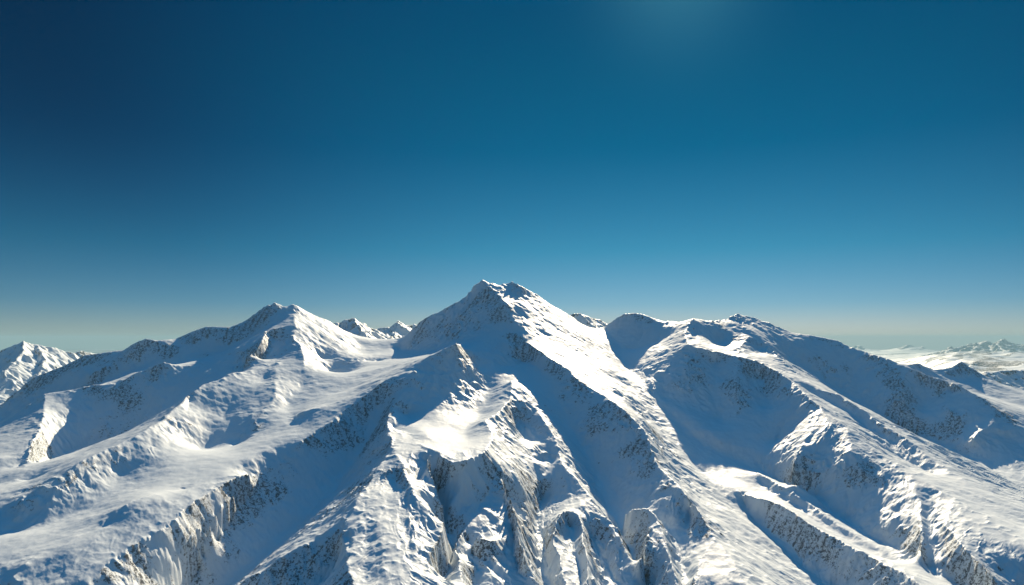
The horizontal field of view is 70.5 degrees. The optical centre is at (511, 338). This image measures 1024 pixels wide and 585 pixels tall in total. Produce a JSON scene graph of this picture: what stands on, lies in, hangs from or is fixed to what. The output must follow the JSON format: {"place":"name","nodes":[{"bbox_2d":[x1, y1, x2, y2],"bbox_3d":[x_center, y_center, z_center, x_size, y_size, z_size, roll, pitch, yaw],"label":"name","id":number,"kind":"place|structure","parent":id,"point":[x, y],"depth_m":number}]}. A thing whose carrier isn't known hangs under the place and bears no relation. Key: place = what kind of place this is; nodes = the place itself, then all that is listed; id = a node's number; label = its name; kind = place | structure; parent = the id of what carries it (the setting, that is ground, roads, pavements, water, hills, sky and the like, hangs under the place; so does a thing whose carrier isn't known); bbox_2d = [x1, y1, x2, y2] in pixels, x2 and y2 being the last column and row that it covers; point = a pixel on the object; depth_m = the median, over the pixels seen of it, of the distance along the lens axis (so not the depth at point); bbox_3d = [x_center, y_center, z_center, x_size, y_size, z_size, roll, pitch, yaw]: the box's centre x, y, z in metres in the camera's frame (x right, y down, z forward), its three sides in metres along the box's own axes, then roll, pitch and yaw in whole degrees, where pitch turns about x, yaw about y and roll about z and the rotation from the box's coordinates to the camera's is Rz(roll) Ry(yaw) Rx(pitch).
{"place":"outdoors","nodes":[
{"label":"outdoors","id":0,"kind":"place"},
{"bbox_2d":[0,341,79,404],"bbox_3d":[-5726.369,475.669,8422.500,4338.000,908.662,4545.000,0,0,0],"label":"mountain","id":1,"kind":"structure","parent":0,"point":[22,363],"depth_m":8181.94},
{"bbox_2d":[74,351,93,356],"bbox_3d":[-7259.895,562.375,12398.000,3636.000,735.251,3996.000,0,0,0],"label":"mountain","id":2,"kind":"structure","parent":0,"point":[80,353],"depth_m":12338.69},
{"bbox_2d":[0,302,397,584],"bbox_3d":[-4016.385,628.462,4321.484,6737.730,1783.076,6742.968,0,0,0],"label":"mountain","id":3,"kind":"structure","parent":0,"point":[146,462],"depth_m":3433.41},
{"bbox_2d":[333,318,393,338],"bbox_3d":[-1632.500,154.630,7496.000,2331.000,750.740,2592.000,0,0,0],"label":"mountain","id":4,"kind":"structure","parent":0,"point":[354,326],"depth_m":7466.54},
{"bbox_2d":[377,321,416,337],"bbox_3d":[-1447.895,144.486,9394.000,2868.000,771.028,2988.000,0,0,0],"label":"mountain","id":5,"kind":"structure","parent":0,"point":[398,329],"depth_m":9306.52},
{"bbox_2d":[0,349,941,354],"bbox_3d":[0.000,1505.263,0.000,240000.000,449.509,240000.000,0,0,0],"label":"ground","id":6,"kind":"structure","parent":0,"point":[95,351],"depth_m":88909.23},
{"bbox_2d":[0,0,1023,349],"label":"sky","id":7,"kind":"structure","parent":0,"point":[849,172]},
{"bbox_2d":[205,280,952,584],"bbox_3d":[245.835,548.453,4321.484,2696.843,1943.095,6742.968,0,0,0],"label":"mountain","id":8,"kind":"structure","parent":0,"point":[482,432],"depth_m":3069.53},
{"bbox_2d":[570,313,606,328],"bbox_3d":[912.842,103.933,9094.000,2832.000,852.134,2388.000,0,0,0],"label":"mountain","id":9,"kind":"structure","parent":0,"point":[587,321],"depth_m":8967.67},
{"bbox_2d":[601,313,1023,584],"bbox_3d":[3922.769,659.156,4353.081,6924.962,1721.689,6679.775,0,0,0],"label":"mountain","id":10,"kind":"structure","parent":0,"point":[908,460],"depth_m":4157.34},
{"bbox_2d":[853,345,888,352],"bbox_3d":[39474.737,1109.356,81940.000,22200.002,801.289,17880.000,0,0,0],"label":"mountain","id":11,"kind":"structure","parent":0,"point":[865,349],"depth_m":80727.61},
{"bbox_2d":[871,345,938,353],"bbox_3d":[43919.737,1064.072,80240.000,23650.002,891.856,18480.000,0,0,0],"label":"mountain","id":12,"kind":"structure","parent":0,"point":[909,349],"depth_m":78768.55},
{"bbox_2d":[877,339,1023,359],"bbox_3d":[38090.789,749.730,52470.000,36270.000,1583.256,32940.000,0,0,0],"label":"mountain","id":13,"kind":"structure","parent":0,"point":[1002,345],"depth_m":54740.78},
{"bbox_2d":[892,351,1023,372],"bbox_3d":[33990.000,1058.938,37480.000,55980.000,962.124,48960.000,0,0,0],"label":"hills","id":14,"kind":"structure","parent":0,"point":[982,361],"depth_m":23594.18},
{"bbox_2d":[981,369,1023,389],"bbox_3d":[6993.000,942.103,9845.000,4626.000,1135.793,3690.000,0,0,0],"label":"mountain","id":15,"kind":"structure","parent":0,"point":[1014,378],"depth_m":9660.09}
]}

